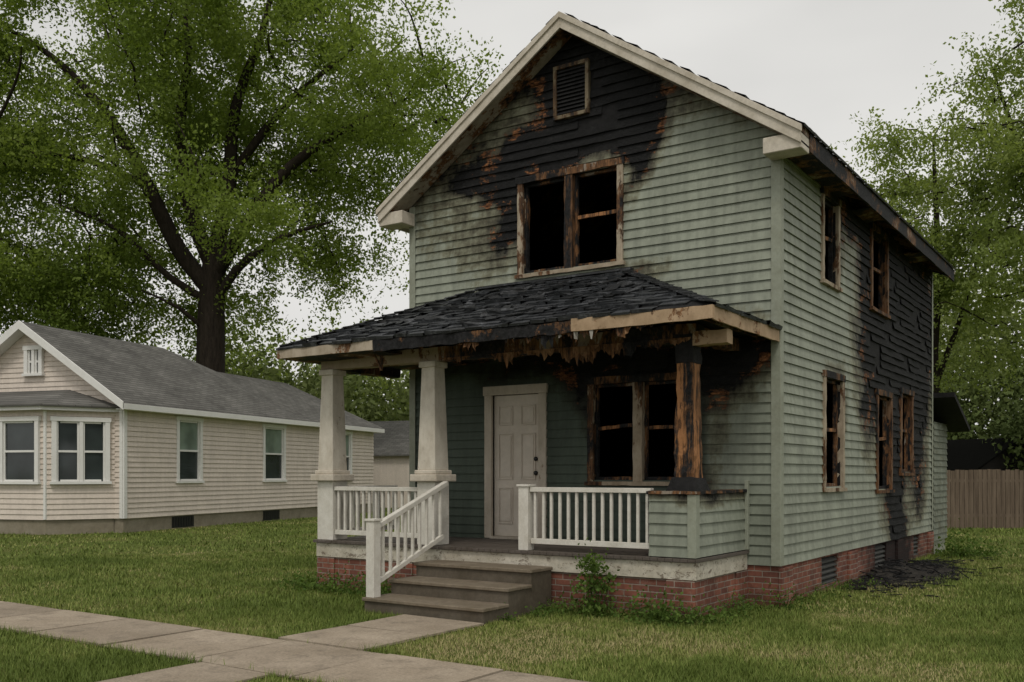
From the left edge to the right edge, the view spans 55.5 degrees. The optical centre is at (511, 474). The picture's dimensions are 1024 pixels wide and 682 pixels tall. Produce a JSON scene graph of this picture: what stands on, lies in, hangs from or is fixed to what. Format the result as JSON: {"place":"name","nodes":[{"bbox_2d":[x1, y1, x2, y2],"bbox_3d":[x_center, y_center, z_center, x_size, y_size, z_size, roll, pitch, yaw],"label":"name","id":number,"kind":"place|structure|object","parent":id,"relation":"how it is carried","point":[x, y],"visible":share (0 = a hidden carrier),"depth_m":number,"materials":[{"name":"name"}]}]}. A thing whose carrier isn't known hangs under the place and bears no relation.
{"place":"outdoors","nodes":[
{"label":"outdoors","id":0,"kind":"place"},
{"bbox_2d":[0,601,587,681],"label":"sidewalk","id":1,"kind":"structure","parent":0,"point":[303,659],"depth_m":9.22,"materials":[{"name":"concrete"}]},
{"bbox_2d":[373,354,383,370],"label":"loose ceiling slats","id":2,"kind":"object","parent":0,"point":[380,363],"visible":1,"depth_m":13.66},
{"bbox_2d":[418,361,447,469],"bbox_3d":[-1.105,-0.815,13.627,0.310,1.510,0.310,0,0,34],"label":"stair column shaft","id":3,"kind":"object","parent":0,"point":[433,452],"visible":0.98,"depth_m":13.53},
{"bbox_2d":[321,347,441,370],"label":"porch beam","id":4,"kind":"structure","parent":3,"relation":"on","point":[412,357],"depth_m":13.96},
{"bbox_2d":[0,508,1023,681],"bbox_3d":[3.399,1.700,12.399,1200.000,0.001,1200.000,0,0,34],"label":"ground","id":5,"kind":"structure","parent":0,"point":[186,551],"depth_m":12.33,"materials":[{"name":"plant"}]},
{"bbox_2d":[98,662,269,681],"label":"carriage walk","id":6,"kind":"structure","parent":5,"relation":"on","point":[201,672],"depth_m":8.10,"materials":[{"name":"concrete"}]},
{"bbox_2d":[0,320,384,534],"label":"clapboard bungalow","id":7,"kind":"object","parent":5,"relation":"on","point":[99,434],"visible":0.89,"depth_m":29.67,"materials":[{"name":"beige"}]},
{"bbox_2d":[0,416,41,483],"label":"bay front window frame","id":8,"kind":"structure","parent":7,"relation":"in","point":[36,420],"depth_m":27.43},
{"bbox_2d":[22,345,44,376],"bbox_3d":[-14.314,-3.395,29.103,0.760,0.910,0.135,0,0,18],"label":"attic window frame","id":9,"kind":"structure","parent":7,"relation":"in","point":[30,361],"depth_m":29.08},
{"bbox_2d":[50,416,111,483],"bbox_3d":[-12.270,-0.675,27.721,1.621,1.910,0.135,0,0,-33],"label":"bay east window frame","id":10,"kind":"structure","parent":7,"relation":"in","point":[81,421],"depth_m":27.70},
{"bbox_2d":[175,416,204,482],"bbox_3d":[-10.288,-0.775,31.060,0.135,2.110,1.390,0,0,18],"label":"side window frame","id":11,"kind":"structure","parent":7,"relation":"in","point":[199,421],"depth_m":31.28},
{"bbox_2d":[262,423,286,481],"bbox_3d":[-8.734,-0.775,35.760,0.135,2.110,1.590,0,0,18],"label":"side window frame","id":12,"kind":"structure","parent":7,"relation":"in","point":[283,428],"depth_m":36.00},
{"bbox_2d":[345,431,352,473],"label":"side window frame","id":13,"kind":"structure","parent":7,"relation":"in","point":[349,433],"depth_m":41.38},
{"bbox_2d":[0,328,408,420],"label":"backyard tree line","id":14,"kind":"object","parent":5,"relation":"on","point":[356,387],"visible":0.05,"depth_m":57.35,"materials":[{"name":"green plant"}]},
{"bbox_2d":[0,0,505,376],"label":"maple tree","id":15,"kind":"object","parent":5,"relation":"on","point":[49,288],"visible":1,"depth_m":44.30,"materials":[{"name":"green plant"}]},
{"bbox_2d":[260,561,412,596],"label":"weeds","id":16,"kind":"object","parent":5,"relation":"on","point":[305,585],"visible":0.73,"depth_m":13.96,"materials":[{"name":"green plant"}]},
{"bbox_2d":[279,614,483,650],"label":"front path","id":17,"kind":"structure","parent":5,"relation":"on","point":[403,628],"depth_m":10.33,"materials":[{"name":"concrete"}]},
{"bbox_2d":[369,421,408,507],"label":"garage","id":18,"kind":"structure","parent":5,"relation":"on","point":[391,455],"depth_m":49.77,"materials":[{"name":"beige"}]},
{"bbox_2d":[365,566,550,623],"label":"step risers","id":19,"kind":"object","parent":5,"relation":"on","point":[518,601],"visible":0.5,"depth_m":11.90,"materials":[{"name":"paint"}]},
{"bbox_2d":[362,560,552,612],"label":"step treads","id":20,"kind":"object","parent":19,"relation":"on","point":[443,603],"visible":0.95,"depth_m":11.94,"materials":[{"name":"paint"}]},
{"bbox_2d":[364,481,448,597],"bbox_3d":[-1.328,0.807,12.635,0.160,1.427,1.554,0,0,34],"label":"stair railing","id":21,"kind":"object","parent":20,"relation":"on","point":[376,575],"visible":1,"depth_m":12.38,"materials":[{"name":"white paint"}]},
{"bbox_2d":[317,556,747,619],"bbox_3d":[0.064,1.515,13.626,6.090,0.570,1.694,0,0,34],"label":"porch brick base","id":22,"kind":"object","parent":5,"relation":"on","point":[713,589],"visible":0.3,"depth_m":11.95,"materials":[{"name":"brick"}]},
{"bbox_2d":[313,536,748,562],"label":"porch floor boards","id":23,"kind":"object","parent":22,"relation":"on","point":[485,544],"visible":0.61,"depth_m":12.86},
{"bbox_2d":[318,481,346,539],"bbox_3d":[-2.713,0.540,14.712,0.320,0.880,0.320,0,0,34],"label":"corner column pedestal","id":24,"kind":"object","parent":23,"relation":"on","point":[327,510],"visible":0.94,"depth_m":14.57,"materials":[{"name":"white paint"}]},
{"bbox_2d":[311,470,353,480],"bbox_3d":[-2.713,0.020,14.712,0.470,0.160,0.470,0,0,34],"label":"corner column cap","id":25,"kind":"object","parent":24,"relation":"on","point":[332,475],"visible":1,"depth_m":14.55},
{"bbox_2d":[318,369,346,469],"bbox_3d":[-2.713,-0.815,14.712,0.310,1.510,0.310,0,0,34],"label":"corner column shaft","id":26,"kind":"object","parent":25,"relation":"on","point":[332,445],"visible":0.93,"depth_m":14.61,"materials":[{"name":"paint"}]},
{"bbox_2d":[347,485,397,530],"bbox_3d":[-2.260,0.537,15.384,0.090,0.715,1.280,0,0,34],"label":"side railing","id":27,"kind":"object","parent":23,"relation":"on","point":[373,506],"visible":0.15,"depth_m":15.46,"materials":[{"name":"white paint"}]},
{"bbox_2d":[334,486,416,537],"bbox_3d":[-1.965,0.537,14.087,1.600,0.715,0.090,0,0,34],"label":"front railing","id":28,"kind":"object","parent":23,"relation":"on","point":[350,531],"visible":0.84,"depth_m":14.14,"materials":[{"name":"white paint"}]},
{"bbox_2d":[417,482,448,544],"bbox_3d":[-1.105,0.540,13.627,0.320,0.880,0.320,0,0,34],"label":"stair column pedestal","id":29,"kind":"object","parent":23,"relation":"on","point":[423,487],"visible":0.68,"depth_m":13.53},
{"bbox_2d":[410,470,455,481],"bbox_3d":[-1.105,0.020,13.627,0.470,0.160,0.470,0,0,34],"label":"stair column cap","id":30,"kind":"object","parent":29,"relation":"on","point":[431,475],"visible":0.99,"depth_m":13.46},
{"bbox_2d":[516,484,535,549],"bbox_3d":[0.184,0.555,12.632,0.190,0.850,0.190,0,0,34],"label":"railing post","id":31,"kind":"object","parent":23,"relation":"on","point":[525,515],"visible":0.98,"depth_m":12.57,"materials":[{"name":"white paint"}]},
{"bbox_2d":[530,487,653,548],"bbox_3d":[0.964,0.530,12.112,1.715,0.730,0.090,0,0,34],"label":"front railing","id":32,"kind":"object","parent":23,"relation":"on","point":[593,542],"visible":0.98,"depth_m":12.07,"materials":[{"name":"white paint"}]},
{"bbox_2d":[649,494,693,557],"bbox_3d":[1.863,0.600,11.402,0.570,0.740,0.027,0,0,34],"label":"half wall front siding","id":33,"kind":"object","parent":23,"relation":"on","point":[667,525],"visible":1,"depth_m":11.42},
{"bbox_2d":[646,489,746,494],"bbox_3d":[2.328,0.212,12.063,0.649,0.048,1.709,0,0,34],"label":"half wall cap","id":34,"kind":"object","parent":33,"relation":"on","point":[698,492],"visible":0.91,"depth_m":11.47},
{"bbox_2d":[687,495,699,558],"bbox_3d":[2.103,0.605,11.277,0.107,0.730,0.110,0,0,34],"label":"half wall corner board","id":35,"kind":"object","parent":23,"relation":"on","point":[693,526],"visible":1,"depth_m":11.24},
{"bbox_2d":[650,550,741,558],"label":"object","id":36,"kind":"object","parent":23,"relation":"on","point":[690,558],"visible":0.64,"depth_m":11.50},
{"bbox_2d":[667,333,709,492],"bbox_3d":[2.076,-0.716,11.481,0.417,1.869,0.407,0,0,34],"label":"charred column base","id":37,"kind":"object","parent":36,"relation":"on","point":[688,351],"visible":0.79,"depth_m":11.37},
{"bbox_2d":[692,328,732,345],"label":"broken beam end","id":38,"kind":"structure","parent":37,"relation":"on","point":[713,337],"depth_m":11.19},
{"bbox_2d":[695,492,744,557],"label":"porch half wall","id":39,"kind":"structure","parent":23,"relation":"on","point":[722,518],"depth_m":11.90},
{"bbox_2d":[744,481,749,549],"bbox_3d":[3.031,0.525,12.557,0.045,0.890,0.070,0,0,34],"label":"half wall end post","id":40,"kind":"object","parent":23,"relation":"on","point":[747,517],"visible":1,"depth_m":12.53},
{"bbox_2d":[316,543,746,580],"bbox_3d":[0.052,1.127,13.607,6.100,0.204,1.660,0,0,34],"label":"porch skirt board","id":41,"kind":"object","parent":22,"relation":"on","point":[674,570],"visible":0.77,"depth_m":12.26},
{"bbox_2d":[147,214,1023,439],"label":"distant trees","id":42,"kind":"object","parent":5,"relation":"on","point":[311,384],"visible":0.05,"depth_m":55.43,"materials":[{"name":"green plant"}]},
{"bbox_2d":[558,538,630,617],"bbox_3d":[0.964,1.241,11.700,0.962,0.966,0.658,0,0,34],"label":"leafy shrub","id":43,"kind":"object","parent":5,"relation":"on","point":[594,568],"visible":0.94,"depth_m":11.66,"materials":[{"name":"green plant"}]},
{"bbox_2d":[603,584,741,628],"bbox_3d":[1.795,1.483,11.123,1.678,0.490,0.984,0,0,34],"label":"leafy shrub","id":44,"kind":"object","parent":5,"relation":"on","point":[662,613],"visible":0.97,"depth_m":11.04,"materials":[{"name":"green plant"}]},
{"bbox_2d":[497,573,887,624],"bbox_3d":[3.002,1.459,12.549,6.871,0.526,2.308,0,0,-31],"label":"weed patch","id":45,"kind":"object","parent":5,"relation":"on","point":[744,607],"visible":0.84,"depth_m":11.93,"materials":[{"name":"green plant"}]},
{"bbox_2d":[747,531,933,606],"bbox_3d":[3.596,1.488,18.056,6.100,0.625,9.640,0,0,34],"label":"brick foundation","id":46,"kind":"object","parent":5,"relation":"on","point":[852,563],"visible":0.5,"depth_m":13.81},
{"bbox_2d":[409,134,932,565],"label":"corner boards","id":47,"kind":"object","parent":46,"relation":"on","point":[777,365],"visible":0.48,"depth_m":12.40,"materials":[{"name":"wood"}]},
{"bbox_2d":[822,536,917,584],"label":"basement vents","id":48,"kind":"object","parent":46,"relation":"attached to","point":[828,568],"visible":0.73,"depth_m":14.58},
{"bbox_2d":[834,553,1002,596],"bbox_3d":[7.601,1.599,16.886,2.169,0.262,9.094,0,0,34],"label":"charred debris pile","id":49,"kind":"object","parent":5,"relation":"on","point":[900,572],"visible":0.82,"depth_m":15.90,"materials":[{"name":"black wood"}]},
{"bbox_2d":[829,100,1023,396],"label":"ash tree","id":50,"kind":"object","parent":5,"relation":"on","point":[932,183],"visible":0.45,"depth_m":37.23,"materials":[{"name":"green plant"}]},
{"bbox_2d":[931,425,944,553],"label":"lean to walls","id":51,"kind":"structure","parent":5,"relation":"on","point":[939,542],"depth_m":20.74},
{"bbox_2d":[933,422,947,540],"bbox_3d":[9.244,0.151,21.001,0.028,2.502,1.500,0,0,34],"label":"lean to siding","id":52,"kind":"object","parent":51,"relation":"attached to","point":[940,472],"visible":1,"depth_m":20.97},
{"bbox_2d":[904,0,1023,322],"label":"ash tree","id":53,"kind":"object","parent":5,"relation":"on","point":[1010,149],"visible":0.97,"depth_m":33.12,"materials":[{"name":"green plant"}]},
{"bbox_2d":[930,518,1022,559],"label":"leafy shrub","id":54,"kind":"object","parent":5,"relation":"on","point":[958,550],"visible":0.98,"depth_m":19.98,"materials":[{"name":"green plant"}]},
{"bbox_2d":[938,326,1023,469],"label":"shaded tree line","id":55,"kind":"object","parent":5,"relation":"on","point":[1017,426],"visible":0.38,"depth_m":46.81,"materials":[{"name":"green plant"}]},
{"bbox_2d":[946,469,1023,527],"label":"wooden fence","id":56,"kind":"object","parent":5,"relation":"on","point":[1003,499],"visible":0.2,"depth_m":30.64,"materials":[{"name":"brown wood"}]},
{"bbox_2d":[946,437,1023,513],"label":"storage shed","id":57,"kind":"structure","parent":5,"relation":"on","point":[970,454],"depth_m":42.15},
{"bbox_2d":[0,0,1023,432],"label":"sky","id":58,"kind":"structure","parent":0,"point":[817,63],"materials":[{"name":"white"}]},
{"bbox_2d":[285,319,757,369],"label":"porch ceiling remains","id":59,"kind":"object","parent":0,"point":[319,359],"visible":0.34,"depth_m":13.94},
{"bbox_2d":[419,324,690,366],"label":"hanging soffit shreds","id":60,"kind":"object","parent":59,"relation":"hanging from","point":[581,353],"visible":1,"depth_m":12.00,"materials":[{"name":"brown wood"}]},
{"bbox_2d":[306,273,748,350],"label":"porch roof deck","id":61,"kind":"structure","parent":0,"point":[704,324],"depth_m":12.09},
{"bbox_2d":[277,340,372,364],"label":"porch fascia","id":62,"kind":"structure","parent":61,"relation":"attached to","point":[325,349],"depth_m":13.81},
{"bbox_2d":[372,321,570,351],"bbox_3d":[-0.598,-1.749,12.419,3.153,0.164,0.060,0,0,34],"label":"porch fascia","id":63,"kind":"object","parent":61,"relation":"attached to","point":[535,330],"visible":1,"depth_m":12.32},
{"bbox_2d":[276,271,704,349],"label":"porch roof front shingles","id":64,"kind":"object","parent":61,"relation":"on","point":[663,297],"visible":0.84,"depth_m":12.92,"materials":[{"name":"black"}]},
{"bbox_2d":[279,267,718,346],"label":"porch roof hip caps","id":65,"kind":"object","parent":64,"relation":"on","point":[631,272],"visible":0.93,"depth_m":14.01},
{"bbox_2d":[366,277,648,332],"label":"curled roof fragments","id":66,"kind":"object","parent":64,"relation":"on","point":[539,294],"visible":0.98,"depth_m":13.08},
{"bbox_2d":[641,276,782,329],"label":"porch roof shingles","id":67,"kind":"object","parent":61,"relation":"on","point":[750,316],"visible":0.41,"depth_m":11.43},
{"bbox_2d":[345,323,741,377],"bbox_3d":[0.068,-1.665,13.648,6.031,0.219,1.576,0,0,34],"label":"porch beam charred","id":68,"kind":"object","parent":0,"point":[483,350],"visible":0.53,"depth_m":12.43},
{"bbox_2d":[586,372,675,384],"bbox_3d":[1.757,-1.330,13.505,1.643,0.112,0.120,0,0,34],"label":"porch window head","id":69,"kind":"object","parent":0,"point":[652,377],"visible":0.84,"depth_m":13.49},
{"bbox_2d":[596,380,674,479],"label":"porch window sash stiles","id":70,"kind":"object","parent":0,"point":[646,422],"visible":0.69,"depth_m":13.61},
{"bbox_2d":[598,423,675,430],"bbox_3d":[1.791,-0.667,13.567,1.350,0.104,0.054,0,0,34],"label":"porch window meeting rail","id":71,"kind":"object","parent":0,"point":[630,425],"visible":0.84,"depth_m":13.63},
{"bbox_2d":[571,304,779,341],"bbox_3d":[2.046,-1.760,11.931,1.784,0.170,2.192,0,0,34],"label":"porch fascia bare timber","id":72,"kind":"object","parent":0,"point":[715,313],"visible":1,"depth_m":11.07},
{"bbox_2d":[673,363,702,477],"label":"charred column","id":73,"kind":"structure","parent":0,"point":[687,455],"depth_m":11.39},
{"bbox_2d":[493,36,930,535],"bbox_3d":[3.575,-2.640,18.070,6.050,7.620,9.600,0,0,34],"label":"wall sheathing","id":74,"kind":"object","parent":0,"point":[650,359],"depth_m":14.48,"materials":[{"name":"wood"}]},
{"bbox_2d":[390,28,571,211],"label":"rake soffit","id":75,"kind":"structure","parent":74,"relation":"attached to","point":[525,75],"depth_m":14.74,"materials":[{"name":"brown wood"}]},
{"bbox_2d":[407,171,616,242],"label":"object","id":76,"kind":"structure","parent":74,"relation":"on","point":[598,193],"depth_m":18.31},
{"bbox_2d":[375,16,553,210],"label":"roof shingles","id":77,"kind":"object","parent":76,"relation":"on","point":[463,113],"visible":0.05,"depth_m":14.59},
{"bbox_2d":[376,11,559,222],"bbox_3d":[-0.754,-5.295,14.732,3.445,2.496,0.053,0,0,34],"label":"rake board","id":78,"kind":"object","parent":76,"relation":"attached to","point":[508,74],"visible":1,"depth_m":14.62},
{"bbox_2d":[483,383,547,539],"bbox_3d":[0.070,-0.180,14.662,1.150,2.319,0.170,0,0,34],"label":"door frame","id":79,"kind":"object","parent":74,"relation":"attached to","point":[540,389],"visible":0.75,"depth_m":14.71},
{"bbox_2d":[494,394,537,536],"bbox_3d":[0.090,-0.130,14.691,0.846,2.136,0.040,0,0,34],"label":"front door","id":80,"kind":"structure","parent":79,"relation":"attached to","point":[516,428],"depth_m":14.70,"materials":[{"name":"paint"}]},
{"bbox_2d":[498,404,535,523],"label":"door panels","id":81,"kind":"object","parent":80,"relation":"attached to","point":[504,465],"visible":0.86,"depth_m":14.74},
{"bbox_2d":[563,173,575,267],"bbox_3d":[0.850,-3.662,14.144,0.153,1.363,0.148,0,0,34],"label":"window mullion","id":82,"kind":"structure","parent":74,"relation":"attached to","point":[569,244],"depth_m":14.09},
{"bbox_2d":[514,164,625,279],"bbox_3d":[0.837,-3.632,14.129,1.831,1.423,0.164,0,0,34],"label":"window casing","id":83,"kind":"object","parent":74,"relation":"attached to","point":[521,250],"depth_m":14.04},
{"bbox_2d":[516,156,624,184],"bbox_3d":[0.834,-4.389,14.125,1.813,0.111,0.122,0,0,34],"label":"window head","id":84,"kind":"object","parent":74,"relation":"attached to","point":[539,177],"depth_m":14.07},
{"bbox_2d":[526,167,615,272],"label":"window sash stiles","id":85,"kind":"object","parent":74,"relation":"attached to","point":[577,194],"depth_m":14.15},
{"bbox_2d":[577,209,615,219],"bbox_3d":[1.228,-3.721,13.945,0.654,0.065,0.055,0,0,34],"label":"window meeting rail","id":86,"kind":"object","parent":85,"relation":"attached to","point":[593,215],"depth_m":13.94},
{"bbox_2d":[553,58,590,121],"bbox_3d":[0.861,-5.550,14.065,0.590,0.780,0.074,0,0,34],"label":"attic vent frame","id":87,"kind":"object","parent":74,"relation":"attached to","point":[556,69],"visible":1,"depth_m":14.01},
{"bbox_2d":[557,64,584,114],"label":"attic vent louvres","id":88,"kind":"object","parent":87,"relation":"in","point":[571,91],"visible":1,"depth_m":14.06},
{"bbox_2d":[412,38,777,565],"bbox_3d":[0.878,-2.563,14.071,6.050,7.468,0.043,0,0,34],"label":"front siding","id":89,"kind":"object","parent":74,"relation":"attached to","point":[697,194],"visible":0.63,"depth_m":13.59,"materials":[{"name":"wood"}]},
{"bbox_2d":[379,210,413,230],"bbox_3d":[-1.859,-4.096,15.706,0.485,0.200,0.317,0,0,34],"label":"cornice return","id":90,"kind":"object","parent":89,"relation":"attached to","point":[397,220],"visible":1,"depth_m":15.58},
{"bbox_2d":[584,385,669,485],"bbox_3d":[1.758,-0.562,13.511,1.656,1.443,0.165,0,0,34],"label":"porch window casing","id":91,"kind":"object","parent":74,"relation":"attached to","point":[591,468],"visible":0.56,"depth_m":13.87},
{"bbox_2d":[632,382,644,481],"bbox_3d":[1.770,-0.592,13.524,0.155,1.386,0.146,0,0,34],"label":"porch window mullion","id":92,"kind":"object","parent":91,"relation":"attached to","point":[638,438],"visible":1,"depth_m":13.47},
{"bbox_2d":[819,193,842,292],"bbox_3d":[4.626,-3.360,14.225,0.164,1.277,0.956,0,0,34],"label":"side window casing","id":93,"kind":"object","parent":74,"relation":"attached to","point":[835,285],"visible":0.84,"depth_m":14.49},
{"bbox_2d":[825,201,832,282],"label":"side window sash stiles","id":94,"kind":"object","parent":93,"relation":"in","point":[828,206],"visible":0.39,"depth_m":14.52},
{"bbox_2d":[820,186,841,206],"bbox_3d":[4.630,-4.049,14.222,0.121,0.115,0.935,0,0,34],"label":"side window head","id":95,"kind":"object","parent":74,"relation":"attached to","point":[833,198],"visible":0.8,"depth_m":14.17},
{"bbox_2d":[821,369,846,381],"bbox_3d":[4.724,-1.450,14.358,0.118,0.108,1.103,0,0,34],"label":"side window head","id":96,"kind":"object","parent":74,"relation":"attached to","point":[828,374],"visible":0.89,"depth_m":14.23},
{"bbox_2d":[822,376,847,491],"bbox_3d":[4.718,-0.571,14.361,0.162,1.660,1.126,0,0,34],"label":"side window casing","id":97,"kind":"object","parent":74,"relation":"attached to","point":[841,425],"visible":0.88,"depth_m":14.70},
{"bbox_2d":[826,379,837,486],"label":"side window sash stiles","id":98,"kind":"object","parent":97,"relation":"in","point":[835,438],"visible":0.46,"depth_m":14.73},
{"bbox_2d":[784,158,931,564],"bbox_3d":[6.104,-1.614,16.365,0.046,5.593,9.600,0,0,34],"label":"side siding","id":99,"kind":"object","parent":74,"relation":"attached to","point":[825,327],"visible":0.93,"depth_m":15.00,"materials":[{"name":"wood"}]},
{"bbox_2d":[802,125,949,265],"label":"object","id":100,"kind":"structure","parent":74,"relation":"on","point":[805,131],"depth_m":12.09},
{"bbox_2d":[559,11,801,141],"bbox_3d":[2.102,-5.295,12.806,3.445,2.496,0.053,0,0,34],"label":"rake board","id":101,"kind":"object","parent":100,"relation":"attached to","point":[765,116],"visible":1,"depth_m":12.69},
{"bbox_2d":[566,31,808,147],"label":"rake soffit","id":102,"kind":"structure","parent":100,"relation":"attached to","point":[701,96],"depth_m":13.00,"materials":[{"name":"brown wood"}]},
{"bbox_2d":[566,13,955,269],"bbox_3d":[5.004,-5.375,16.998,3.405,2.266,10.220,0,0,34],"label":"roof","id":103,"kind":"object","parent":100,"relation":"on","point":[812,132],"visible":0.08,"depth_m":13.24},
{"bbox_2d":[763,131,808,160],"bbox_3d":[3.418,-4.096,12.147,0.485,0.200,0.317,0,0,34],"label":"cornice return","id":104,"kind":"object","parent":100,"relation":"attached to","point":[783,146],"visible":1,"depth_m":12.06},
{"bbox_2d":[809,133,953,280],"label":"side fascia","id":105,"kind":"structure","parent":100,"relation":"attached to","point":[829,161],"depth_m":14.71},
{"bbox_2d":[846,194,945,275],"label":"rafter tails","id":106,"kind":"object","parent":100,"relation":"attached to","point":[860,203],"visible":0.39,"depth_m":17.06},
{"bbox_2d":[788,153,928,261],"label":"side soffit remains","id":107,"kind":"object","parent":106,"relation":"attached to","point":[809,164],"visible":0.81,"depth_m":13.73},
{"bbox_2d":[869,222,889,241],"bbox_3d":[6.252,-4.129,16.627,0.121,0.115,1.233,0,0,34],"label":"side window head","id":108,"kind":"object","parent":74,"relation":"attached to","point":[880,232],"visible":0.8,"depth_m":16.60},
{"bbox_2d":[869,228,890,318],"bbox_3d":[6.249,-3.403,16.630,0.166,1.364,1.257,0,0,34],"label":"side window casing","id":109,"kind":"object","parent":74,"relation":"attached to","point":[885,303],"visible":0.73,"depth_m":17.02,"materials":[{"name":"brown wood"}]},
{"bbox_2d":[873,234,882,310],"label":"side window sash stiles","id":110,"kind":"object","parent":109,"relation":"in","point":[880,277],"visible":0.41,"depth_m":17.05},
{"bbox_2d":[879,397,886,488],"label":"side window sash stiles","id":111,"kind":"object","parent":74,"relation":"attached to","point":[884,400],"visible":0.51,"depth_m":17.30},
{"bbox_2d":[874,388,893,397],"bbox_3d":[6.443,-1.397,16.910,0.126,0.112,1.161,0,0,34],"label":"side window head","id":112,"kind":"object","parent":74,"relation":"attached to","point":[885,394],"visible":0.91,"depth_m":16.79},
{"bbox_2d":[875,394,894,493],"bbox_3d":[6.440,-0.512,16.910,0.162,1.683,1.176,0,0,34],"label":"side window casing","id":113,"kind":"object","parent":74,"relation":"attached to","point":[890,457],"visible":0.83,"depth_m":17.27,"materials":[{"name":"brown wood"}]},
{"bbox_2d":[902,395,907,471],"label":"side window sash stiles","id":114,"kind":"object","parent":74,"relation":"attached to","point":[905,469],"visible":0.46,"depth_m":18.70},
{"bbox_2d":[898,393,915,475],"bbox_3d":[7.409,-0.735,18.349,0.164,1.530,1.107,0,0,34],"label":"side window casing","id":115,"kind":"object","parent":74,"relation":"attached to","point":[911,440],"visible":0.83,"depth_m":18.68,"materials":[{"name":"brown wood"}]},
{"bbox_2d":[899,387,914,396],"bbox_3d":[7.413,-1.550,18.345,0.118,0.110,1.084,0,0,34],"label":"side window head","id":116,"kind":"object","parent":74,"relation":"attached to","point":[908,392],"visible":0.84,"depth_m":18.26},
{"bbox_2d":[933,392,969,431],"bbox_3d":[8.249,-1.325,21.871,3.450,0.750,1.870,0,0,34],"label":"lean to roof","id":117,"kind":"object","parent":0,"point":[948,411],"visible":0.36,"depth_m":20.95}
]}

